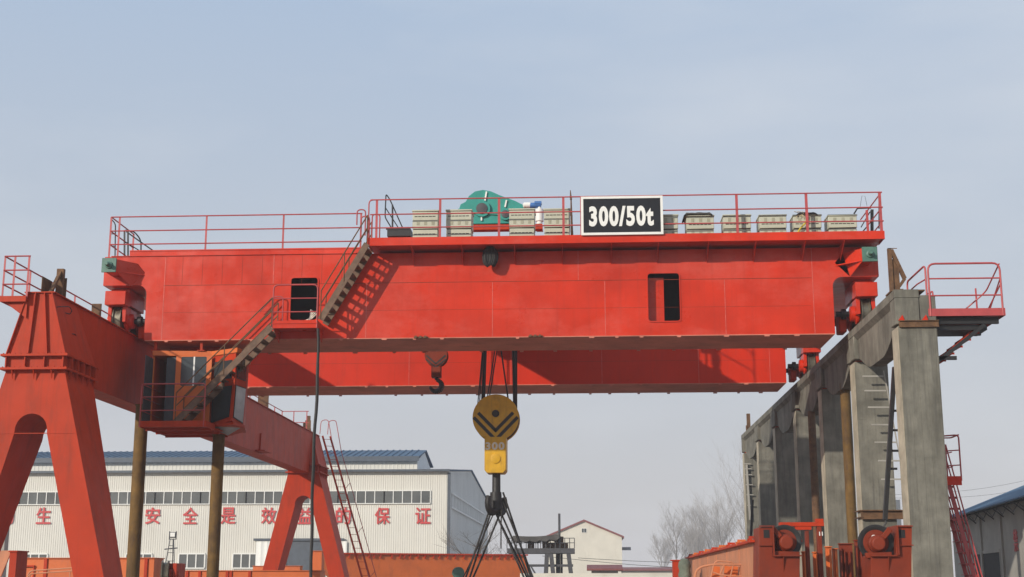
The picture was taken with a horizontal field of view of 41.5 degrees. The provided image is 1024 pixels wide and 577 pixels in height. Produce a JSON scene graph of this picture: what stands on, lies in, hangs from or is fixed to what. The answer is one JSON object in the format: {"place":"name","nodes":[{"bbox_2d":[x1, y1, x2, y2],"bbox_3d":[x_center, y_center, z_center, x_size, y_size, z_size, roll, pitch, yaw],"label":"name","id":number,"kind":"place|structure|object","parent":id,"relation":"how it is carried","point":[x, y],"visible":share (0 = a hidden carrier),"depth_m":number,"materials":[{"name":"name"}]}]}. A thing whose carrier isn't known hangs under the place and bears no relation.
{"place":"outdoors","nodes":[
{"label":"outdoors","id":0,"kind":"place"},
{"bbox_2d":[1,527,9,576],"bbox_3d":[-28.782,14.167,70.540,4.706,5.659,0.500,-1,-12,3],"label":"grey building","id":1,"kind":"structure","parent":0,"point":[5,545],"depth_m":70.47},
{"bbox_2d":[0,550,28,576],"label":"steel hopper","id":2,"kind":"object","parent":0,"point":[17,559],"visible":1,"depth_m":40.17,"materials":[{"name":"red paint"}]},
{"bbox_2d":[6,449,487,576],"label":"factory hall","id":3,"kind":"structure","parent":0,"point":[409,501],"depth_m":120.17,"materials":[{"name":"beige metal"}]},
{"bbox_2d":[27,553,47,557],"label":"window","id":4,"kind":"structure","parent":3,"relation":"in","point":[30,555],"depth_m":120.10,"materials":[{"name":"white paint"}]},
{"bbox_2d":[19,492,59,504],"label":"window","id":5,"kind":"structure","parent":3,"relation":"in","point":[27,498],"depth_m":121.19,"materials":[{"name":"glass"}]},
{"bbox_2d":[110,491,155,504],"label":"window","id":6,"kind":"structure","parent":3,"relation":"in","point":[117,497],"depth_m":120.74,"materials":[{"name":"glass"}]},
{"bbox_2d":[125,553,152,557],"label":"window","id":7,"kind":"structure","parent":3,"relation":"in","point":[143,555],"depth_m":119.57,"materials":[{"name":"white paint"}]},
{"bbox_2d":[154,491,200,504],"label":"window","id":8,"kind":"structure","parent":3,"relation":"in","point":[161,497],"depth_m":120.51,"materials":[{"name":"glass"}]},
{"bbox_2d":[178,553,205,568],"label":"window","id":9,"kind":"structure","parent":3,"relation":"in","point":[191,560],"depth_m":119.28,"materials":[{"name":"glass"}]},
{"bbox_2d":[200,491,246,504],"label":"window","id":10,"kind":"structure","parent":3,"relation":"in","point":[228,497],"depth_m":120.27,"materials":[{"name":"glass"}]},
{"bbox_2d":[232,553,255,568],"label":"window","id":11,"kind":"structure","parent":3,"relation":"in","point":[239,560],"depth_m":119.02,"materials":[{"name":"glass"}]},
{"bbox_2d":[246,491,282,503],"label":"window","id":12,"kind":"structure","parent":3,"relation":"in","point":[253,497],"depth_m":120.10,"materials":[{"name":"glass"}]},
{"bbox_2d":[303,491,337,503],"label":"window","id":13,"kind":"structure","parent":3,"relation":"in","point":[334,495],"depth_m":119.79,"materials":[{"name":"glass"}]},
{"bbox_2d":[338,490,384,503],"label":"window","id":14,"kind":"structure","parent":3,"relation":"in","point":[361,496],"depth_m":119.63,"materials":[{"name":"glass"}]},
{"bbox_2d":[384,490,430,503],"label":"window","id":15,"kind":"structure","parent":3,"relation":"in","point":[391,496],"depth_m":119.39,"materials":[{"name":"glass"}]},
{"bbox_2d":[0,0,1023,576],"label":"sky","id":16,"kind":"structure","parent":0,"point":[109,108],"materials":[{"name":"blue"}]},
{"bbox_2d":[520,573,649,576],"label":"boundary wall","id":17,"kind":"structure","parent":0,"point":[591,574],"depth_m":93.76,"materials":[{"name":"beige paint"}]},
{"bbox_2d":[546,520,630,572],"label":"gabled house","id":18,"kind":"structure","parent":0,"point":[594,542],"depth_m":210.87,"materials":[{"name":"beige paint"}]},
{"bbox_2d":[587,565,622,572],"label":"shed","id":19,"kind":"structure","parent":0,"point":[604,568],"depth_m":115.28,"materials":[{"name":"red tile"}]},
{"bbox_2d":[554,557,671,566],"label":"overhead wire","id":20,"kind":"object","parent":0,"point":[616,563],"visible":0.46,"depth_m":131.95,"materials":[{"name":"metal"}]},
{"bbox_2d":[621,567,671,576],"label":"shed","id":21,"kind":"structure","parent":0,"point":[660,571],"depth_m":170.50,"materials":[{"name":"beige paint"}]},
{"bbox_2d":[750,500,753,535],"bbox_3d":[11.526,11.054,64.899,0.258,1.788,0.100,-1,-12,3],"label":"leaning pole","id":22,"kind":"object","parent":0,"point":[751,518],"visible":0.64,"depth_m":64.85,"materials":[{"name":"black metal"}]},
{"bbox_2d":[950,485,1023,576],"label":"blue roof shed","id":23,"kind":"structure","parent":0,"point":[996,525],"depth_m":56.47,"materials":[{"name":"metal"}]},
{"bbox_2d":[973,549,1001,576],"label":"doorway","id":24,"kind":"structure","parent":23,"relation":"in","point":[992,558],"depth_m":57.86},
{"label":"ground","id":25,"kind":"structure","parent":0,"visible":0},
{"bbox_2d":[27,567,71,576],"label":"stair rail","id":26,"kind":"object","parent":25,"relation":"on","point":[29,574],"visible":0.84,"depth_m":47.92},
{"bbox_2d":[26,558,164,576],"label":"box girder","id":27,"kind":"object","parent":25,"relation":"on","point":[150,567],"visible":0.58,"depth_m":52.92,"materials":[{"name":"metal"}]},
{"bbox_2d":[126,404,147,576],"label":"pipe post","id":28,"kind":"object","parent":25,"relation":"on","point":[136,505],"visible":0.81,"depth_m":43.13,"materials":[{"name":"metal"}]},
{"bbox_2d":[164,531,177,562],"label":"floodlight mast","id":29,"kind":"object","parent":25,"relation":"on","point":[172,534],"visible":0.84,"depth_m":87.81,"materials":[{"name":"grey metal"}]},
{"bbox_2d":[160,561,184,576],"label":"wheel bogie","id":30,"kind":"object","parent":25,"relation":"on","point":[168,569],"visible":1,"depth_m":49.54,"materials":[{"name":"red paint"}]},
{"bbox_2d":[0,255,376,576],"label":"runway gantry","id":31,"kind":"object","parent":25,"relation":"on","point":[68,362],"visible":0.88,"depth_m":37.75,"materials":[{"name":"metal"}]},
{"bbox_2d":[101,191,884,420],"bbox_3d":[-0.431,1.830,48.872,25.432,7.697,14.060,-1,-12,3],"label":"overhead crane","id":32,"kind":"object","parent":31,"relation":"on","point":[737,312],"visible":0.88,"depth_m":43.22,"materials":[{"name":"red paint"}]},
{"bbox_2d":[138,341,250,437],"bbox_3d":[-10.010,3.203,43.393,3.104,2.925,3.062,-1,-12,3],"label":"operator cab","id":33,"kind":"object","parent":32,"relation":"hanging from","point":[168,375],"visible":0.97,"depth_m":42.94,"materials":[{"name":"red paint"}]},
{"bbox_2d":[309,328,319,576],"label":"power hose","id":34,"kind":"object","parent":32,"relation":"hanging from","point":[313,465],"visible":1,"depth_m":41.02,"materials":[{"name":"rubber"}]},
{"bbox_2d":[412,210,438,236],"bbox_3d":[-2.748,-1.866,43.415,0.858,1.158,0.810,-1,-12,3],"label":"electrical cabinet","id":35,"kind":"object","parent":32,"relation":"on","point":[429,220],"visible":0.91,"depth_m":43.08,"materials":[{"name":"metal"}]},
{"bbox_2d":[445,209,473,236],"bbox_3d":[-1.677,-1.878,43.357,0.856,1.158,0.810,-1,-12,3],"label":"electrical cabinet","id":36,"kind":"object","parent":32,"relation":"on","point":[459,219],"visible":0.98,"depth_m":43.02,"materials":[{"name":"metal"}]},
{"bbox_2d":[384,190,572,237],"bbox_3d":[-0.919,-1.318,50.085,6.568,2.907,9.320,-1,-12,3],"label":"crane trolley","id":37,"kind":"object","parent":32,"relation":"on","point":[482,205],"visible":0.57,"depth_m":46.83,"materials":[{"name":"green metal"}]},
{"bbox_2d":[425,351,447,393],"bbox_3d":[-2.842,2.054,50.955,0.862,3.874,0.424,-1,-12,3],"label":"auxiliary hook","id":38,"kind":"object","parent":37,"relation":"hanging from","point":[436,361],"visible":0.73,"depth_m":50.59,"materials":[{"name":"red metal"}]},
{"bbox_2d":[472,351,519,515],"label":"hook block","id":39,"kind":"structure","parent":37,"relation":"hanging from","point":[496,420],"depth_m":47.73,"materials":[{"name":"yellow paint"}]},
{"bbox_2d":[465,513,488,576],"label":"wire sling","id":40,"kind":"object","parent":39,"relation":"hanging from","point":[483,527],"visible":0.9,"depth_m":47.17,"materials":[{"name":"metal"}]},
{"bbox_2d":[463,516,492,576],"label":"wire sling","id":41,"kind":"object","parent":39,"relation":"hanging from","point":[478,546],"visible":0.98,"depth_m":47.44,"materials":[{"name":"metal"}]},
{"bbox_2d":[469,515,490,576],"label":"wire sling","id":42,"kind":"object","parent":39,"relation":"hanging from","point":[484,532],"visible":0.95,"depth_m":47.24,"materials":[{"name":"metal"}]},
{"bbox_2d":[473,512,500,576],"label":"wire sling","id":43,"kind":"object","parent":39,"relation":"hanging from","point":[483,553],"visible":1,"depth_m":47.39,"materials":[{"name":"metal"}]},
{"bbox_2d":[500,510,501,548],"bbox_3d":[-0.376,8.412,47.183,0.060,1.343,0.038,-1,-12,3],"label":"tag line","id":44,"kind":"object","parent":39,"relation":"hanging from","point":[501,532],"visible":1,"depth_m":47.14,"materials":[{"name":"metal"}]},
{"bbox_2d":[496,514,524,576],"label":"wire sling","id":45,"kind":"object","parent":39,"relation":"hanging from","point":[511,548],"visible":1,"depth_m":47.03,"materials":[{"name":"metal"}]},
{"bbox_2d":[499,510,529,576],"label":"wire sling","id":46,"kind":"object","parent":39,"relation":"hanging from","point":[517,550],"visible":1,"depth_m":47.01,"materials":[{"name":"metal"}]},
{"bbox_2d":[502,525,526,576],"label":"wire sling","id":47,"kind":"object","parent":39,"relation":"hanging from","point":[516,555],"visible":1,"depth_m":47.06,"materials":[{"name":"metal"}]},
{"bbox_2d":[502,492,530,576],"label":"wire sling","id":48,"kind":"object","parent":39,"relation":"hanging from","point":[514,526],"visible":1,"depth_m":47.51,"materials":[{"name":"metal"}]},
{"bbox_2d":[502,499,533,576],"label":"wire sling","id":49,"kind":"object","parent":39,"relation":"hanging from","point":[518,540],"visible":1,"depth_m":47.29,"materials":[{"name":"metal"}]},
{"bbox_2d":[482,246,498,266],"bbox_3d":[-0.685,-1.012,42.933,0.524,0.668,0.232,-1,-12,3],"label":"cable coil","id":50,"kind":"object","parent":32,"relation":"hanging from","point":[490,256],"visible":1,"depth_m":42.85,"materials":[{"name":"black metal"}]},
{"bbox_2d":[508,208,535,235],"bbox_3d":[0.330,-1.903,43.250,0.851,1.161,0.810,-1,-12,3],"label":"electrical cabinet","id":51,"kind":"object","parent":32,"relation":"on","point":[521,218],"visible":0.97,"depth_m":42.91,"materials":[{"name":"metal"}]},
{"bbox_2d":[543,208,570,234],"bbox_3d":[1.448,-1.907,43.188,0.865,1.143,0.810,-1,-12,3],"label":"electrical cabinet","id":52,"kind":"object","parent":32,"relation":"on","point":[552,218],"visible":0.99,"depth_m":42.85,"materials":[{"name":"metal"}]},
{"bbox_2d":[581,195,662,235],"bbox_3d":[3.450,-2.291,42.372,2.566,1.251,0.055,-1,-12,3],"label":"capacity sign","id":53,"kind":"object","parent":32,"relation":"attached to","point":[621,215],"visible":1,"depth_m":42.35,"materials":[{"name":"metal"}]},
{"bbox_2d":[663,214,677,233],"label":"electrical cabinet","id":54,"kind":"object","parent":32,"relation":"on","point":[670,228],"visible":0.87,"depth_m":42.63,"materials":[{"name":"metal"}]},
{"bbox_2d":[684,215,713,232],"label":"electrical cabinet","id":55,"kind":"object","parent":32,"relation":"on","point":[699,228],"visible":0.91,"depth_m":42.58,"materials":[{"name":"metal"}]},
{"bbox_2d":[682,212,711,222],"bbox_3d":[5.889,-2.252,42.997,0.895,0.130,0.900,-1,-12,3],"label":"cover sheet","id":56,"kind":"object","parent":55,"relation":"on","point":[702,213],"visible":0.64,"depth_m":42.58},
{"bbox_2d":[720,214,750,232],"bbox_3d":[7.114,-1.835,42.853,0.899,0.860,0.810,-1,-12,3],"label":"electrical cabinet","id":57,"kind":"object","parent":32,"relation":"on","point":[731,228],"visible":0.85,"depth_m":42.52,"materials":[{"name":"metal"}]},
{"bbox_2d":[756,214,786,231],"bbox_3d":[8.228,-1.840,42.791,0.881,0.843,0.810,-1,-12,3],"label":"electrical cabinet","id":58,"kind":"object","parent":32,"relation":"on","point":[771,227],"visible":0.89,"depth_m":42.46,"materials":[{"name":"metal"}]},
{"bbox_2d":[789,214,821,231],"bbox_3d":[9.299,-1.845,42.732,0.910,0.827,0.810,-1,-12,3],"label":"electrical cabinet","id":59,"kind":"object","parent":32,"relation":"on","point":[813,227],"visible":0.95,"depth_m":42.40,"materials":[{"name":"metal"}]},
{"bbox_2d":[824,214,856,230],"bbox_3d":[10.391,-1.849,42.672,0.923,0.810,0.810,-1,-12,3],"label":"electrical cabinet","id":60,"kind":"object","parent":32,"relation":"on","point":[840,226],"visible":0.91,"depth_m":42.34,"materials":[{"name":"metal"}]},
{"bbox_2d":[206,434,225,576],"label":"pipe post","id":61,"kind":"object","parent":25,"relation":"on","point":[215,513],"visible":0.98,"depth_m":43.55,"materials":[{"name":"metal"}]},
{"bbox_2d":[185,570,325,576],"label":"box girder","id":62,"kind":"object","parent":25,"relation":"on","point":[257,573],"visible":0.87,"depth_m":61.37,"materials":[{"name":"metal"}]},
{"bbox_2d":[284,566,302,569],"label":"steel block","id":63,"kind":"object","parent":25,"relation":"on","point":[293,567],"depth_m":83.12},
{"bbox_2d":[313,551,323,569],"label":"steel block","id":64,"kind":"object","parent":25,"relation":"on","point":[318,560],"depth_m":76.22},
{"bbox_2d":[324,553,527,576],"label":"lying girder","id":65,"kind":"object","parent":25,"relation":"on","point":[424,565],"visible":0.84,"depth_m":94.05,"materials":[{"name":"metal"}]},
{"bbox_2d":[452,567,463,576],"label":"cable reel","id":66,"kind":"object","parent":25,"relation":"on","point":[457,571],"visible":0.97,"depth_m":64.50,"materials":[{"name":"grey paint"}]},
{"bbox_2d":[431,519,517,553],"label":"bare tree","id":67,"kind":"object","parent":25,"relation":"on","point":[452,541],"visible":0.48,"depth_m":113.68,"materials":[{"name":"brown plant"}]},
{"bbox_2d":[507,514,574,572],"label":"work trestle","id":68,"kind":"object","parent":25,"relation":"on","point":[558,547],"visible":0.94,"depth_m":102.15,"materials":[{"name":"grey metal"}]},
{"bbox_2d":[646,531,675,566],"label":"bare tree","id":69,"kind":"object","parent":25,"relation":"on","point":[662,549],"visible":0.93,"depth_m":361.07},
{"bbox_2d":[670,558,690,576],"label":"wrapped motor","id":70,"kind":"object","parent":25,"relation":"on","point":[681,567],"visible":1,"depth_m":48.59,"materials":[{"name":"green fabric"}]},
{"bbox_2d":[657,501,704,559],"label":"bare tree","id":71,"kind":"object","parent":25,"relation":"on","point":[676,540],"visible":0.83,"depth_m":336.11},
{"bbox_2d":[671,501,715,553],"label":"bare tree","id":72,"kind":"object","parent":25,"relation":"on","point":[691,539],"visible":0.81,"depth_m":332.95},
{"bbox_2d":[678,521,708,556],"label":"bare tree","id":73,"kind":"object","parent":25,"relation":"on","point":[689,543],"visible":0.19,"depth_m":369.29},
{"bbox_2d":[681,497,734,551],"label":"bare tree","id":74,"kind":"object","parent":25,"relation":"on","point":[706,540],"visible":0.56,"depth_m":334.41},
{"bbox_2d":[676,479,743,550],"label":"bare tree","id":75,"kind":"object","parent":25,"relation":"on","point":[719,529],"visible":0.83,"depth_m":302.19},
{"bbox_2d":[694,560,740,576],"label":"guard rail","id":76,"kind":"object","parent":25,"relation":"on","point":[731,570],"visible":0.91,"depth_m":36.01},
{"bbox_2d":[702,432,744,537],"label":"bare tree","id":77,"kind":"object","parent":25,"relation":"on","point":[729,499],"visible":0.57,"depth_m":247.48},
{"bbox_2d":[706,474,744,542],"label":"bare tree","id":78,"kind":"object","parent":25,"relation":"on","point":[722,506],"visible":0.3,"depth_m":270.58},
{"bbox_2d":[685,536,772,576],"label":"lying girder","id":79,"kind":"object","parent":25,"relation":"on","point":[740,551],"visible":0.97,"depth_m":39.44,"materials":[{"name":"metal"}]},
{"bbox_2d":[699,407,761,517],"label":"bare tree","id":80,"kind":"object","parent":25,"relation":"on","point":[726,478],"visible":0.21,"depth_m":253.49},
{"bbox_2d":[742,452,758,540],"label":"concrete column","id":81,"kind":"structure","parent":25,"relation":"on","point":[753,480],"depth_m":71.26,"materials":[{"name":"grey concrete"}]},
{"bbox_2d":[743,463,753,519],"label":"rung ladder","id":82,"kind":"object","parent":81,"relation":"attached to","point":[748,484],"visible":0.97,"depth_m":71.05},
{"bbox_2d":[741,422,757,458],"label":"concrete beam","id":83,"kind":"structure","parent":81,"relation":"on","point":[748,439],"depth_m":69.44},
{"bbox_2d":[746,414,750,429],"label":"rail stop","id":84,"kind":"object","parent":83,"relation":"on","point":[748,425],"visible":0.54,"depth_m":72.23,"materials":[{"name":"metal"}]},
{"bbox_2d":[756,440,776,526],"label":"concrete column","id":85,"kind":"structure","parent":25,"relation":"on","point":[766,486],"depth_m":65.30,"materials":[{"name":"grey concrete"}]},
{"bbox_2d":[753,525,801,576],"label":"crane end truck","id":86,"kind":"object","parent":25,"relation":"on","point":[782,543],"visible":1,"depth_m":31.63,"materials":[{"name":"red metal"}]},
{"bbox_2d":[773,426,797,530],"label":"concrete column","id":87,"kind":"structure","parent":25,"relation":"on","point":[785,479],"depth_m":59.35,"materials":[{"name":"grey concrete"}]},
{"bbox_2d":[756,406,774,446],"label":"concrete beam","id":88,"kind":"structure","parent":87,"relation":"on","point":[764,428],"depth_m":63.24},
{"bbox_2d":[778,519,823,576],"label":"portal stand","id":89,"kind":"object","parent":25,"relation":"on","point":[818,523],"visible":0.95,"depth_m":33.31,"materials":[{"name":"red paint"}]},
{"bbox_2d":[801,551,805,576],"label":"steel section","id":90,"kind":"object","parent":25,"relation":"on","point":[803,564],"visible":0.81,"depth_m":34.53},
{"bbox_2d":[793,409,825,576],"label":"concrete column","id":91,"kind":"structure","parent":25,"relation":"on","point":[802,468],"depth_m":53.32,"materials":[{"name":"grey concrete"}]},
{"bbox_2d":[772,387,794,432],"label":"concrete beam","id":92,"kind":"structure","parent":91,"relation":"on","point":[782,410],"depth_m":57.18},
{"bbox_2d":[808,411,819,551],"bbox_3d":[11.227,8.490,49.792,0.303,7.946,0.299,-1,-12,3],"label":"steel prop","id":93,"kind":"object","parent":25,"relation":"on","point":[813,466],"visible":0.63,"depth_m":50.05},
{"bbox_2d":[812,552,817,576],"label":"steel section","id":94,"kind":"object","parent":25,"relation":"on","point":[815,569],"visible":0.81,"depth_m":34.72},
{"bbox_2d":[824,546,832,576],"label":"steel section","id":95,"kind":"object","parent":25,"relation":"on","point":[828,558],"visible":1,"depth_m":34.95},
{"bbox_2d":[831,548,838,576],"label":"steel section","id":96,"kind":"object","parent":25,"relation":"on","point":[835,562],"visible":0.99,"depth_m":35.14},
{"bbox_2d":[818,388,857,576],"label":"concrete column","id":97,"kind":"structure","parent":25,"relation":"on","point":[833,479],"depth_m":47.37,"materials":[{"name":"grey concrete"}]},
{"bbox_2d":[792,363,820,415],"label":"concrete beam","id":98,"kind":"structure","parent":97,"relation":"on","point":[805,389],"depth_m":51.22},
{"bbox_2d":[838,543,853,576],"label":"steel section","id":99,"kind":"object","parent":25,"relation":"on","point":[846,559],"visible":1,"depth_m":35.32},
{"bbox_2d":[840,387,857,576],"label":"steel prop","id":100,"kind":"object","parent":25,"relation":"on","point":[852,533],"visible":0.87,"depth_m":44.10,"materials":[{"name":"metal"}]},
{"bbox_2d":[853,540,863,576],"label":"steel section","id":101,"kind":"object","parent":25,"relation":"on","point":[859,555],"visible":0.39,"depth_m":35.51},
{"bbox_2d":[850,361,902,533],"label":"concrete column","id":102,"kind":"structure","parent":25,"relation":"on","point":[869,453],"depth_m":41.49,"materials":[{"name":"grey concrete"}]},
{"bbox_2d":[817,333,852,394],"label":"concrete beam","id":103,"kind":"structure","parent":102,"relation":"on","point":[834,363],"depth_m":45.25,"materials":[{"name":"concrete"}]},
{"bbox_2d":[862,371,900,479],"bbox_3d":[11.334,4.308,41.309,1.111,3.554,0.485,-1,-12,3],"label":"rung ladder","id":104,"kind":"object","parent":102,"relation":"attached to","point":[896,441],"visible":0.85,"depth_m":41.21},
{"bbox_2d":[857,524,913,576],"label":"crane end truck","id":105,"kind":"object","parent":25,"relation":"on","point":[886,552],"visible":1,"depth_m":31.50,"materials":[{"name":"red metal"}]},
{"bbox_2d":[882,367,898,527],"bbox_3d":[10.294,5.086,36.748,0.782,5.955,0.140,-1,-12,3],"label":"leaning pole","id":106,"kind":"object","parent":25,"relation":"on","point":[889,454],"visible":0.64,"depth_m":36.85,"materials":[{"name":"black metal"}]},
{"bbox_2d":[896,500,900,524],"bbox_3d":[16.008,11.364,56.227,0.538,5.062,0.300,-1,-12,3],"label":"white panel","id":107,"kind":"object","parent":25,"relation":"on","point":[898,508],"visible":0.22,"depth_m":56.53,"materials":[{"name":"paint"}]},
{"bbox_2d":[892,295,953,576],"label":"concrete column","id":108,"kind":"structure","parent":25,"relation":"on","point":[924,485],"depth_m":35.43,"materials":[{"name":"concrete"}]},
{"bbox_2d":[849,289,919,366],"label":"concrete beam","id":109,"kind":"structure","parent":108,"relation":"on","point":[870,338],"depth_m":38.35,"materials":[{"name":"concrete"}]},
{"bbox_2d":[885,248,924,296],"bbox_3d":[10.720,-0.480,36.960,0.900,1.278,0.700,-1,-12,3],"label":"rail stop","id":110,"kind":"object","parent":109,"relation":"on","point":[895,269],"visible":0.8,"depth_m":36.94,"materials":[{"name":"metal"}]},
{"bbox_2d":[906,262,1005,362],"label":"access platform","id":111,"kind":"structure","parent":108,"relation":"attached to","point":[958,321],"depth_m":36.23,"materials":[{"name":"pink paint"}]},
{"bbox_2d":[939,324,987,363],"bbox_3d":[11.813,1.797,36.737,2.175,1.786,0.830,-1,-12,3],"label":"access stair","id":112,"kind":"object","parent":111,"relation":"attached to","point":[962,338],"visible":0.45,"depth_m":36.46,"materials":[{"name":"metal"}]},
{"bbox_2d":[944,434,982,576],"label":"access stair","id":113,"kind":"object","parent":25,"relation":"on","point":[953,480],"visible":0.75,"depth_m":36.01,"materials":[{"name":"red metal"}]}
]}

